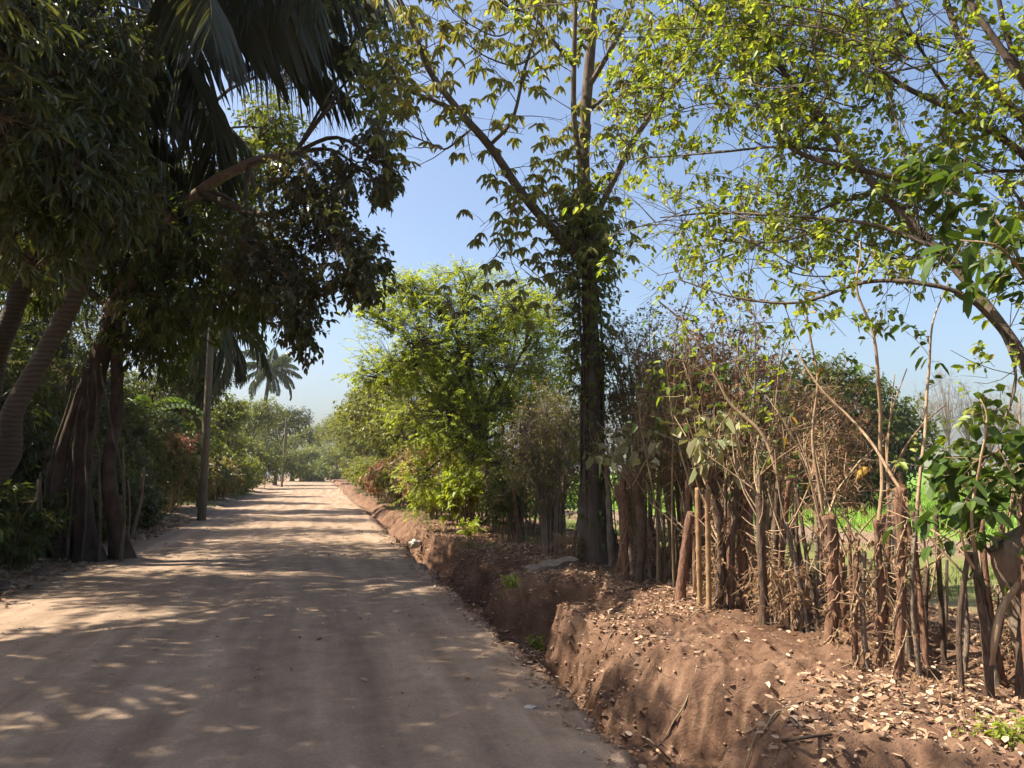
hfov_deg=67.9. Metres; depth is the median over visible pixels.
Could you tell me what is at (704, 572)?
dry brush
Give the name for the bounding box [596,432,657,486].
fence stake
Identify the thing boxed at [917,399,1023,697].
fence stake
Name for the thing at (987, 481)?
field bush
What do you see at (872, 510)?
tall field grass
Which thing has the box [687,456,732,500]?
fence stake
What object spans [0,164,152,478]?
dense tree
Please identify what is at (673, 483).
dead rod
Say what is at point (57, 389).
thicket
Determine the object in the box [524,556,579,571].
stone slab
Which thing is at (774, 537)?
fence stake
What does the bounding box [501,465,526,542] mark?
fence stake
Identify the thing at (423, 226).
sky
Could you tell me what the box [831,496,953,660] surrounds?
fence stake
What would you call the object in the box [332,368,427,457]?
roadside tree
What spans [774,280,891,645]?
fence stake
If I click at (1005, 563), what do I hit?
pollarded trunk
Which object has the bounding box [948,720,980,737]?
weed
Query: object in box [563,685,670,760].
root
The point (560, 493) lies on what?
shrub
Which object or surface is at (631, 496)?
dead rod
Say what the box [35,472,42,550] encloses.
fence stick
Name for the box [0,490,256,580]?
verge grass
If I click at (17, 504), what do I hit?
verge shrub
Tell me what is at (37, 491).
fence stick
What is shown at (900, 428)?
field tree
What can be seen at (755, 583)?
dry brush
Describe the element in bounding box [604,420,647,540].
dead rod
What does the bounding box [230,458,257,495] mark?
verge shrub
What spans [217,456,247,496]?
verge shrub
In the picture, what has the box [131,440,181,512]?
verge shrub
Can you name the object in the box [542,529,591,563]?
dry brush
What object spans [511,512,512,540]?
fence stake
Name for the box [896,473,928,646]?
fence stake
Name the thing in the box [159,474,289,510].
verge ground
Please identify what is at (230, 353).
coconut palm
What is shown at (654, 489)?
dead vine
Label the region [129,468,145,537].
fence stick
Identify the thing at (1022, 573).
fence stake
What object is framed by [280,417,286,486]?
utility pole
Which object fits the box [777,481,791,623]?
fence stake
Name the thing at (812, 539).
dead rod
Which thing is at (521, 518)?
fence stake
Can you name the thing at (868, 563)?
dry brush
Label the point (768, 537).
fence stake
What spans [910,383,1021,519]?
fence sapling
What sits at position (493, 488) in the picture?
fence stake
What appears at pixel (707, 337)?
fence sapling
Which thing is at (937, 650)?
fallen stick
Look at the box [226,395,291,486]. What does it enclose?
dense tree
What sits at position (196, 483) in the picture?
verge shrub
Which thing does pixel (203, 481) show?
utility pole
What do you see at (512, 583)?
weed
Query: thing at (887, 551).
fence stake
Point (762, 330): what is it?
fence sapling
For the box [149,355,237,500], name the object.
dense tree
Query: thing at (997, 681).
fence stake
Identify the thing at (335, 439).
roadside tree
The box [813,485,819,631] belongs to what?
fence stake
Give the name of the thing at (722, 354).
shrub
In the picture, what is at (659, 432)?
dead rod
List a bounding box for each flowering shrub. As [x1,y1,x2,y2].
[149,435,199,511]
[155,431,201,511]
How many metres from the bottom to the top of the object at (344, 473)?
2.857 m
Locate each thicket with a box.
[0,324,84,487]
[28,336,125,439]
[69,358,150,464]
[124,367,190,445]
[184,397,226,463]
[218,424,250,461]
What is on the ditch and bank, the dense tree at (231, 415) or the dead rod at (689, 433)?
the dead rod at (689, 433)
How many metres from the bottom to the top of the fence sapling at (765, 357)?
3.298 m
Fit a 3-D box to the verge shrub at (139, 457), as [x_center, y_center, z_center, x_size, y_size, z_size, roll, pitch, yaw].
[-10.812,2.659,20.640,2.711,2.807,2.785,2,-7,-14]
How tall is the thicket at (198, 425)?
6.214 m
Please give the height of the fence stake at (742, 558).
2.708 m
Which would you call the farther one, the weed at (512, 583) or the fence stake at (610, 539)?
the fence stake at (610, 539)
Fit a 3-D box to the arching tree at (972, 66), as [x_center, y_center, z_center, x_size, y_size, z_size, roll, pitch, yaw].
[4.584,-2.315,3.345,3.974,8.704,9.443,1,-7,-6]
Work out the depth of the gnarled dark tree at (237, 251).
12.91 m
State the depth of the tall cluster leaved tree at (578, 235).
11.38 m
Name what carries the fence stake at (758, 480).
on the ditch and bank
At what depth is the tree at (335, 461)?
107.91 m
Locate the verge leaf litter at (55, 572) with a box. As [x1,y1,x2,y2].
[0,513,196,600]
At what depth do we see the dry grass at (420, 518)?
21.67 m
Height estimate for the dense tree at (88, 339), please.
11.060 m
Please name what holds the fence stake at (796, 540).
on the ditch and bank
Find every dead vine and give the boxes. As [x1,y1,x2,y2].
[604,465,677,512]
[669,487,723,562]
[736,503,807,571]
[797,498,854,581]
[859,527,958,607]
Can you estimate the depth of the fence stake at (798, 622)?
7.02 m
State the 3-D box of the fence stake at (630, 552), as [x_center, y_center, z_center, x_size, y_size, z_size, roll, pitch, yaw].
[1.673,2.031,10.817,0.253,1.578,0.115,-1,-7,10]
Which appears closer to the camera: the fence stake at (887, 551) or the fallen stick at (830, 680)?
the fallen stick at (830, 680)
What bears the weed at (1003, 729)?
on the ditch and bank
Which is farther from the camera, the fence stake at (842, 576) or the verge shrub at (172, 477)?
the verge shrub at (172, 477)
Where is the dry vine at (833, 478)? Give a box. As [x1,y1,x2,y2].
[782,367,899,528]
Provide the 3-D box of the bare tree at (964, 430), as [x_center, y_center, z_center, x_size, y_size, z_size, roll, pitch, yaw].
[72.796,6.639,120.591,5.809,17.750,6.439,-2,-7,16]
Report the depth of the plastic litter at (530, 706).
5.29 m
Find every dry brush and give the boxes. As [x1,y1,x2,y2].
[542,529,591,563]
[629,509,690,579]
[689,544,738,597]
[725,538,809,621]
[748,541,826,631]
[847,558,951,629]
[971,584,1013,664]
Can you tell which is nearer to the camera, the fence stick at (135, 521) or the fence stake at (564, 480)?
the fence stake at (564, 480)
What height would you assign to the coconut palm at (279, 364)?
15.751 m
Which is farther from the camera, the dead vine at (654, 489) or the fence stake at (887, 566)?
the dead vine at (654, 489)
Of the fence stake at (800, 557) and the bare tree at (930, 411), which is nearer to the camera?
the fence stake at (800, 557)
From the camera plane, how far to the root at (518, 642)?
9.23 m
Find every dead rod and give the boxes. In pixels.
[586,351,619,539]
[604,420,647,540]
[615,422,663,528]
[621,357,675,562]
[628,323,658,550]
[632,314,689,523]
[646,442,680,536]
[649,352,686,576]
[652,355,709,512]
[657,373,709,526]
[666,401,736,581]
[670,345,736,584]
[674,324,707,522]
[677,448,731,544]
[681,337,736,596]
[688,344,730,531]
[693,333,768,566]
[699,421,730,556]
[700,380,781,570]
[713,334,768,581]
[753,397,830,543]
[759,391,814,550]
[779,426,838,600]
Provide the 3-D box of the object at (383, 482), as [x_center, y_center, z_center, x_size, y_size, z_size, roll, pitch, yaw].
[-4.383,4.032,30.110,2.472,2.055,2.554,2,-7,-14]
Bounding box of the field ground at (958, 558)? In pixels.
[484,471,1016,615]
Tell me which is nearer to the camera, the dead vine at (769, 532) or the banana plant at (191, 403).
the dead vine at (769, 532)
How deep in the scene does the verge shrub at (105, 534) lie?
16.55 m
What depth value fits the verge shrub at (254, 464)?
56.50 m
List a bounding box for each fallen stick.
[781,733,832,742]
[823,678,859,684]
[932,648,955,652]
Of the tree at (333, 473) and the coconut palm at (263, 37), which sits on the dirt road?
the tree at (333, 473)
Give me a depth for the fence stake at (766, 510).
8.04 m
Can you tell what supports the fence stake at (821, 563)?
on the ditch and bank
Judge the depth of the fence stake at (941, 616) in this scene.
5.88 m
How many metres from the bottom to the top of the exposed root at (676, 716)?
0.588 m
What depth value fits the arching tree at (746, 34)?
6.69 m
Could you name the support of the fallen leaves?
on the ditch and bank
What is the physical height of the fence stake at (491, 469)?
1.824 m
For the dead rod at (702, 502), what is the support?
on the ditch and bank
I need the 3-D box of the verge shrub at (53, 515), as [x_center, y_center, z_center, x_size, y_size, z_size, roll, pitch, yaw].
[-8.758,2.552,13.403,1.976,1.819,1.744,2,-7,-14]
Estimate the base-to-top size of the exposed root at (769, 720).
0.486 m
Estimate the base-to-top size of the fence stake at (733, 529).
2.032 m
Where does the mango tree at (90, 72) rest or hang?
on the verge ground at (186, 505)
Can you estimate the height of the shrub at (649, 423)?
4.033 m
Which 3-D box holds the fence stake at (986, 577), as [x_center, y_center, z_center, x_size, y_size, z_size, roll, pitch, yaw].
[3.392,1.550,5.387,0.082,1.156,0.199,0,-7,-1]
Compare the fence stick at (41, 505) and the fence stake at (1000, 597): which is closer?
the fence stake at (1000, 597)
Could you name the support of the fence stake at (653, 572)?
on the ditch and bank
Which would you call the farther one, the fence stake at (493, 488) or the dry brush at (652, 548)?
the fence stake at (493, 488)
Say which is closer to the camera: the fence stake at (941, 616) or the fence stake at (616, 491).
the fence stake at (941, 616)
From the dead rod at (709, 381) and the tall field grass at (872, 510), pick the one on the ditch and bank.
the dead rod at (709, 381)
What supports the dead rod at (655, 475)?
on the ditch and bank
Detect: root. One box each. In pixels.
[488,624,543,667]
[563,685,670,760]
[596,630,634,675]
[620,632,658,650]
[652,665,697,748]
[744,709,785,767]
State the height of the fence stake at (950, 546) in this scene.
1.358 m
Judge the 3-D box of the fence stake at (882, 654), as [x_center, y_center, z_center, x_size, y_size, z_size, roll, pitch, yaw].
[2.683,0.567,5.581,0.401,3.253,0.715,-3,-7,28]
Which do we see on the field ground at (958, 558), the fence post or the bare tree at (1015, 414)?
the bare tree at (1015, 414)
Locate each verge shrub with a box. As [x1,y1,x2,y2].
[0,479,60,570]
[0,513,14,543]
[1,485,75,561]
[11,424,102,498]
[42,482,106,537]
[64,470,128,541]
[93,453,151,532]
[94,430,166,505]
[126,480,165,529]
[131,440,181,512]
[145,477,174,524]
[161,445,199,508]
[183,457,226,502]
[208,462,238,500]
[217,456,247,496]
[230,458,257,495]
[237,455,267,488]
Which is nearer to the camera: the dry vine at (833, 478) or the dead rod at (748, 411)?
the dry vine at (833, 478)
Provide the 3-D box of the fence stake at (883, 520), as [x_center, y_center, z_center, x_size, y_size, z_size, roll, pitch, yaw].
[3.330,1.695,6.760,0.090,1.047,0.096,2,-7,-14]
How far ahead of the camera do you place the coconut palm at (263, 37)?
11.59 m
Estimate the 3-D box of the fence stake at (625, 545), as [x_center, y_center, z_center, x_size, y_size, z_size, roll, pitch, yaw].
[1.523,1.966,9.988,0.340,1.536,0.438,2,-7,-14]
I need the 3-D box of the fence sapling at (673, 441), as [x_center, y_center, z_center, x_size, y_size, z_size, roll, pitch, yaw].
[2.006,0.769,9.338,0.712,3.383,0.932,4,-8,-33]
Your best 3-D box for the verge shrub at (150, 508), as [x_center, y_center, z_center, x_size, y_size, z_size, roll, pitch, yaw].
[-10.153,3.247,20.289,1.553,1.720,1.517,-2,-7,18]
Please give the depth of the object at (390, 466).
27.51 m
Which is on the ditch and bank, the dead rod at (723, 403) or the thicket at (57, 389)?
the dead rod at (723, 403)
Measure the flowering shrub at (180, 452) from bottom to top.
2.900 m
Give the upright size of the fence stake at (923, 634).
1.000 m
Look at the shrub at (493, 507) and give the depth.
16.17 m
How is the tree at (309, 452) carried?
on the dirt road
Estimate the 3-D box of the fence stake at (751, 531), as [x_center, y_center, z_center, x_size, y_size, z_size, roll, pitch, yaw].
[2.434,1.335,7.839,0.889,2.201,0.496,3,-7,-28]
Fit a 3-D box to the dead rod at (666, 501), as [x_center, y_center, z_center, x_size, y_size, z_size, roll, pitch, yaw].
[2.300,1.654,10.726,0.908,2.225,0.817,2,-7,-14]
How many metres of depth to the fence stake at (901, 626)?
5.38 m
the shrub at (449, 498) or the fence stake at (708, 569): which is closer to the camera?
the fence stake at (708, 569)
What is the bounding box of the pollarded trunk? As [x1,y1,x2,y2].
[988,525,1021,661]
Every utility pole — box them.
[197,316,216,520]
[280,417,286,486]
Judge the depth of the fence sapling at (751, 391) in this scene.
7.95 m
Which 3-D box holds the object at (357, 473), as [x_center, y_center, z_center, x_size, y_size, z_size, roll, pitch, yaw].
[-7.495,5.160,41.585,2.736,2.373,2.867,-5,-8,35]
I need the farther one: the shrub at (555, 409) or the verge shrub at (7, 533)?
the shrub at (555, 409)
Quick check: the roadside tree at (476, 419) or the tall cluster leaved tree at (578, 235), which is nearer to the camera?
the tall cluster leaved tree at (578, 235)
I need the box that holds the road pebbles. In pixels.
[0,542,626,767]
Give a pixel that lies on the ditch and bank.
(715, 722)
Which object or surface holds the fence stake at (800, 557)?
on the ditch and bank
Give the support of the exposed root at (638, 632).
on the ditch and bank
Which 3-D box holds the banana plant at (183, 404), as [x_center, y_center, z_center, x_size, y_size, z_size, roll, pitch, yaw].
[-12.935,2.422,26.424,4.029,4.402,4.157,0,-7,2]
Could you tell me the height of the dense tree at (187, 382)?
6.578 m
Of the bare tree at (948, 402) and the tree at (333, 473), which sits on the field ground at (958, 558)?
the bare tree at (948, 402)
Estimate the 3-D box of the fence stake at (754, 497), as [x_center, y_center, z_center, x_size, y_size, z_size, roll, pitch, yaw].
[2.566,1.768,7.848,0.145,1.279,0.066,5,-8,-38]
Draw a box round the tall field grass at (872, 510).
[532,485,1016,542]
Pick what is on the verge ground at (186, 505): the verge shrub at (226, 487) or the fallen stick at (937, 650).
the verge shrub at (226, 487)
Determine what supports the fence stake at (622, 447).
on the ditch and bank
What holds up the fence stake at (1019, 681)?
on the ditch and bank
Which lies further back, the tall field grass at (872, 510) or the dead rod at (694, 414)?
the tall field grass at (872, 510)
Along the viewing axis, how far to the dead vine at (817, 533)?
6.84 m
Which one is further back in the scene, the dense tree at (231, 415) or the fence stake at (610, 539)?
the dense tree at (231, 415)
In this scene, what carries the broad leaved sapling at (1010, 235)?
on the ditch and bank
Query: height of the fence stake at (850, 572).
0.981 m
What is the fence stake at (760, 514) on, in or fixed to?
on the ditch and bank
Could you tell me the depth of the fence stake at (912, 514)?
5.93 m
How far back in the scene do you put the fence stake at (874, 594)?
6.06 m
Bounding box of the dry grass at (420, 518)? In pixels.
[353,488,548,556]
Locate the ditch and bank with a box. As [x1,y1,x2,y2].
[328,479,1023,767]
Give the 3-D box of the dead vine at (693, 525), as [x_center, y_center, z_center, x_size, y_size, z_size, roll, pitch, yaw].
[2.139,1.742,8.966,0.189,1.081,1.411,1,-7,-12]
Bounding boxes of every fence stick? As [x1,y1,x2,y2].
[28,480,39,547]
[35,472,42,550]
[122,448,125,509]
[127,480,130,534]
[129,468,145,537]
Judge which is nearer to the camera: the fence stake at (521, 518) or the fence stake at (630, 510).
the fence stake at (630, 510)
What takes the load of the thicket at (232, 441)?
on the verge ground at (186, 505)
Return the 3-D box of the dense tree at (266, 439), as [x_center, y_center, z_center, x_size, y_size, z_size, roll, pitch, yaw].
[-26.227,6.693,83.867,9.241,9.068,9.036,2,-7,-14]
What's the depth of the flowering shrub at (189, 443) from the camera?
27.62 m
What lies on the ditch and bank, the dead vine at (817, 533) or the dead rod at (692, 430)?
the dead rod at (692, 430)
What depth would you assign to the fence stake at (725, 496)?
8.27 m
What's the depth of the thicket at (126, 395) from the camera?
24.44 m
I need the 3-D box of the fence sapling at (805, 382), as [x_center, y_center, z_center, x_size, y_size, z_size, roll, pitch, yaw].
[3.121,1.007,7.639,1.043,2.648,0.949,2,-7,-14]
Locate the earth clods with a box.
[386,523,1021,767]
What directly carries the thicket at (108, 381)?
on the verge ground at (186, 505)
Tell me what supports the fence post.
on the dirt road
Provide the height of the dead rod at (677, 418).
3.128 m
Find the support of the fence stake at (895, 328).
on the ditch and bank
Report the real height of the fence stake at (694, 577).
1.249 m
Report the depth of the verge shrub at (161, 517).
22.38 m
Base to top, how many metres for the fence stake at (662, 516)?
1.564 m
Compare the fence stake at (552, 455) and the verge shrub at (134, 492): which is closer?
the fence stake at (552, 455)
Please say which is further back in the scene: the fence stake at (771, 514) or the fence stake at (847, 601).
the fence stake at (771, 514)
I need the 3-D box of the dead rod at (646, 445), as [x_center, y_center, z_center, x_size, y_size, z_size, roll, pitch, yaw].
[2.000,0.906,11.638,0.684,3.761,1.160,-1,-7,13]
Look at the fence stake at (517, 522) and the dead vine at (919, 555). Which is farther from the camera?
the fence stake at (517, 522)
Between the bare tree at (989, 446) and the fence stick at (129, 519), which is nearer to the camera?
the fence stick at (129, 519)
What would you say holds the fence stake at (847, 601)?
on the ditch and bank
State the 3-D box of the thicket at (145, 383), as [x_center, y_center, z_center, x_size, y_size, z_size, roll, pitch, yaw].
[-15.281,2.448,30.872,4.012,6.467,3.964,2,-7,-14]
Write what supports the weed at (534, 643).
on the ditch and bank
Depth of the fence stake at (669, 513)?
9.50 m
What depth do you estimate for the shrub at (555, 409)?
15.05 m
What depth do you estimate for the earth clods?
6.20 m
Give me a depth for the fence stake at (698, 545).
8.32 m
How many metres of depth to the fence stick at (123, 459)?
16.53 m
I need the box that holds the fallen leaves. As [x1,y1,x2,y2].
[0,519,1023,767]
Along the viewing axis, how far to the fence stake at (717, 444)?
8.03 m
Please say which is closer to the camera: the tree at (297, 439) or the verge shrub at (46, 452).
the verge shrub at (46, 452)
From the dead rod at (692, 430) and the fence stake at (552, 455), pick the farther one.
the fence stake at (552, 455)
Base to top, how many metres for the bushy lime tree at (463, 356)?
6.878 m
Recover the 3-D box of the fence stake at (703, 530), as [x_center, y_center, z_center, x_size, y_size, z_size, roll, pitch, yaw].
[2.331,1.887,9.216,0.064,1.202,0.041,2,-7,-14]
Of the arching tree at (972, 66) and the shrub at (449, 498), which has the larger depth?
the shrub at (449, 498)
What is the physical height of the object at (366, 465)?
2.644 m
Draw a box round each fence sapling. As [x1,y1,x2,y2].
[613,317,686,585]
[632,315,705,585]
[637,312,705,508]
[645,287,726,595]
[681,320,750,601]
[707,318,797,530]
[710,286,787,487]
[733,299,817,490]
[739,325,823,605]
[769,354,866,608]
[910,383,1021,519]
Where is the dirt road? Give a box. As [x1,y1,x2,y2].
[0,478,628,767]
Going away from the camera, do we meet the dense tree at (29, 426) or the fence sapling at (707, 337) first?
the fence sapling at (707, 337)
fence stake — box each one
[468,485,474,522]
[482,460,496,533]
[483,465,526,538]
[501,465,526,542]
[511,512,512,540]
[518,473,525,541]
[532,436,568,488]
[552,447,579,492]
[552,489,559,533]
[563,514,565,538]
[577,411,630,566]
[582,426,699,583]
[594,436,631,573]
[596,410,658,581]
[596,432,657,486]
[613,476,636,581]
[620,471,635,576]
[627,486,637,559]
[628,465,666,583]
[645,469,684,533]
[648,512,656,576]
[652,297,781,623]
[662,407,730,584]
[665,393,777,611]
[675,511,694,601]
[685,367,778,610]
[686,462,727,602]
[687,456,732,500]
[690,565,692,582]
[691,422,821,624]
[692,490,700,592]
[692,515,694,550]
[695,487,702,605]
[703,490,705,583]
[704,489,711,610]
[713,403,751,597]
[718,422,768,609]
[723,470,727,600]
[723,484,730,601]
[729,407,792,613]
[729,433,769,625]
[735,554,739,594]
[738,497,812,552]
[752,493,756,544]
[760,449,818,632]
[765,481,771,563]
[766,395,826,574]
[769,505,772,524]
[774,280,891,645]
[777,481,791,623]
[787,603,800,629]
[789,512,805,582]
[791,343,928,680]
[794,494,799,595]
[795,488,819,631]
[800,444,893,631]
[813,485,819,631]
[819,538,826,612]
[821,489,964,653]
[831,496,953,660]
[832,524,875,669]
[838,241,898,667]
[845,564,851,631]
[847,524,852,612]
[860,536,874,672]
[881,515,891,629]
[882,492,989,692]
[884,517,891,640]
[884,562,896,633]
[885,368,946,639]
[889,281,962,676]
[889,492,912,661]
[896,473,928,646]
[909,535,929,668]
[911,511,930,658]
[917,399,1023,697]
[933,514,947,664]
[945,560,948,646]
[962,587,969,675]
[965,538,1001,688]
[979,519,1007,687]
[982,447,1023,665]
[982,487,1015,679]
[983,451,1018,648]
[992,393,1023,526]
[1014,606,1023,699]
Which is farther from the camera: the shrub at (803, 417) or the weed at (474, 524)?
the weed at (474, 524)
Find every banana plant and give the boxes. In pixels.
[127,394,202,444]
[159,401,196,417]
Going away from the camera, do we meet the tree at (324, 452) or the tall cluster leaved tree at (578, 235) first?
the tall cluster leaved tree at (578, 235)
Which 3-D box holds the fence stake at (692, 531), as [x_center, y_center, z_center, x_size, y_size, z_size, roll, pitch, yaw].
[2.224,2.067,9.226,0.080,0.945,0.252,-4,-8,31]
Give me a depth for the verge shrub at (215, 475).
34.81 m
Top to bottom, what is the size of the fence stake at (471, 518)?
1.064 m
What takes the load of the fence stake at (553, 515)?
on the ditch and bank
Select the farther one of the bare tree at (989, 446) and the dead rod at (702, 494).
the bare tree at (989, 446)
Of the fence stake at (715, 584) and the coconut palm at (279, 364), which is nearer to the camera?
the fence stake at (715, 584)
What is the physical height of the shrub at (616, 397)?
4.271 m
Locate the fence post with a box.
[195,470,198,506]
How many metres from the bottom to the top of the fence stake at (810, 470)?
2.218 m
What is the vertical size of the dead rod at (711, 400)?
3.104 m
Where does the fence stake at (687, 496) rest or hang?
on the ditch and bank
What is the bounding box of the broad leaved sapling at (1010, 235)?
[887,148,1023,544]
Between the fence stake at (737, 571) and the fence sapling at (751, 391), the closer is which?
the fence sapling at (751, 391)
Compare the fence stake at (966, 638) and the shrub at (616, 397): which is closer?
the fence stake at (966, 638)
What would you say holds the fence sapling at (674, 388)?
on the ditch and bank
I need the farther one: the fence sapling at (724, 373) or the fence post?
the fence post
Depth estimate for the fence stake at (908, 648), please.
5.79 m
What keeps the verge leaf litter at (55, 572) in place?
on the verge ground at (186, 505)
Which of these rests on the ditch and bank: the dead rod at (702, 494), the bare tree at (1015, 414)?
the dead rod at (702, 494)
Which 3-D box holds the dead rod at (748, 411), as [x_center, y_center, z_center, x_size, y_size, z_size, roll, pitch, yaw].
[2.916,0.911,9.413,1.144,3.231,0.902,2,-7,-14]
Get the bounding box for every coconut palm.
[0,0,280,398]
[0,0,436,486]
[138,283,272,438]
[239,347,302,482]
[265,406,311,481]
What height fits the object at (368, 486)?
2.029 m
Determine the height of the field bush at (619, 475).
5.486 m
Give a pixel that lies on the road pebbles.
(582, 733)
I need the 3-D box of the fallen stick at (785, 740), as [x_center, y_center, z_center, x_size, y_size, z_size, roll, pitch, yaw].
[1.608,2.274,4.800,0.248,0.585,1.486,0,-7,-3]
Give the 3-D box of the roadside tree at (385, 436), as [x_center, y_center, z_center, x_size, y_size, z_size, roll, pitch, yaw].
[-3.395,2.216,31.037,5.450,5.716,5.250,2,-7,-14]
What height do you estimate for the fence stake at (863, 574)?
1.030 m
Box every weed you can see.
[455,513,486,535]
[499,573,524,589]
[523,634,548,650]
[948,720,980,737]
[971,709,1023,749]
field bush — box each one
[610,455,656,489]
[924,451,1003,492]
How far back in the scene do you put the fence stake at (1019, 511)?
5.32 m
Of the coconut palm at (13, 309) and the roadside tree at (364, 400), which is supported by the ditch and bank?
the roadside tree at (364, 400)
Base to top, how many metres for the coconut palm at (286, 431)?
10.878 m
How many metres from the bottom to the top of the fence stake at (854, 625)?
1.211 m
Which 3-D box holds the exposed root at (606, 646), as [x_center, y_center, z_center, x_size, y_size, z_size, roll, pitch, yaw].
[0.916,2.584,7.082,0.497,0.542,0.106,2,-7,-18]
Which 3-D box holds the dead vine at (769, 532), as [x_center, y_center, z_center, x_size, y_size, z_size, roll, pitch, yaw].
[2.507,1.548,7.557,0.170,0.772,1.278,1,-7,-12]
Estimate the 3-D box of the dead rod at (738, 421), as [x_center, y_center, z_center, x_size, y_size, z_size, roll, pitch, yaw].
[2.898,1.010,9.584,0.750,3.151,1.161,-3,-7,22]
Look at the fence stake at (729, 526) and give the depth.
8.45 m
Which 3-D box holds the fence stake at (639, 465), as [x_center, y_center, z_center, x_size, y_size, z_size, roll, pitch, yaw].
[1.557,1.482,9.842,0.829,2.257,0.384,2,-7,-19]
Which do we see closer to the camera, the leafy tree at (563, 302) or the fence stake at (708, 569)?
the fence stake at (708, 569)
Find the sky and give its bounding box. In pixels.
[0,0,1023,476]
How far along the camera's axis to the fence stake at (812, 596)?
7.02 m
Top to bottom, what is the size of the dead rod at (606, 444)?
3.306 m
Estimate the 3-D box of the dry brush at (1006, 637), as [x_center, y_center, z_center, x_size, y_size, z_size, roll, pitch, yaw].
[3.813,1.820,5.621,0.872,0.714,0.722,2,-7,-14]
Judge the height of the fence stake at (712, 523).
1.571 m
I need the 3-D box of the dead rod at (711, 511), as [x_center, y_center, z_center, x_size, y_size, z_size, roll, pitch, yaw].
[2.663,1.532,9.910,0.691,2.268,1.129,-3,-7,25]
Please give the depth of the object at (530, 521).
17.62 m
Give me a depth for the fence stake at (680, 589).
8.69 m
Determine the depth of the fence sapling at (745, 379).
8.37 m
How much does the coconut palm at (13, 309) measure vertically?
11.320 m
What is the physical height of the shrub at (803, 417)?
3.340 m
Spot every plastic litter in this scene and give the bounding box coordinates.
[408,539,421,548]
[524,704,537,708]
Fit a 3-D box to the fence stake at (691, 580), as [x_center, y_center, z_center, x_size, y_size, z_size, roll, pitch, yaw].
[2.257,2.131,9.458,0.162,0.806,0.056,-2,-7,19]
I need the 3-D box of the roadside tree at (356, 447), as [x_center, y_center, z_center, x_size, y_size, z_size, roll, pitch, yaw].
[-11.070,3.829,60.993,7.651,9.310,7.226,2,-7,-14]
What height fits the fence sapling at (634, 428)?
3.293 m
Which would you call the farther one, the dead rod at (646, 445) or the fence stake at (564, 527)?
the fence stake at (564, 527)
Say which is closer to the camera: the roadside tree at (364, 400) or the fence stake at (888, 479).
the fence stake at (888, 479)
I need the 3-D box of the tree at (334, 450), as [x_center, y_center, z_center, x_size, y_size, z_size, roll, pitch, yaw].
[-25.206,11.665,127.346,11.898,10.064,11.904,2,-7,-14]
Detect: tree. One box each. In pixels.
[0,0,182,311]
[0,0,430,562]
[0,85,63,485]
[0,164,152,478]
[2,213,186,486]
[123,351,212,506]
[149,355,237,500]
[196,390,257,493]
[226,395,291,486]
[248,405,316,484]
[272,422,329,480]
[279,446,326,481]
[292,427,368,458]
[312,455,345,479]
[313,411,382,460]
[325,397,401,487]
[325,444,359,480]
[326,436,365,466]
[332,254,576,521]
[332,346,456,499]
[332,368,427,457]
[347,0,731,566]
[361,378,487,469]
[426,383,521,470]
[473,268,602,518]
[484,0,1023,475]
[763,348,945,511]
[778,0,1023,305]
[911,382,945,476]
[930,365,963,454]
[951,377,982,445]
[971,388,1003,468]
[991,380,1023,464]

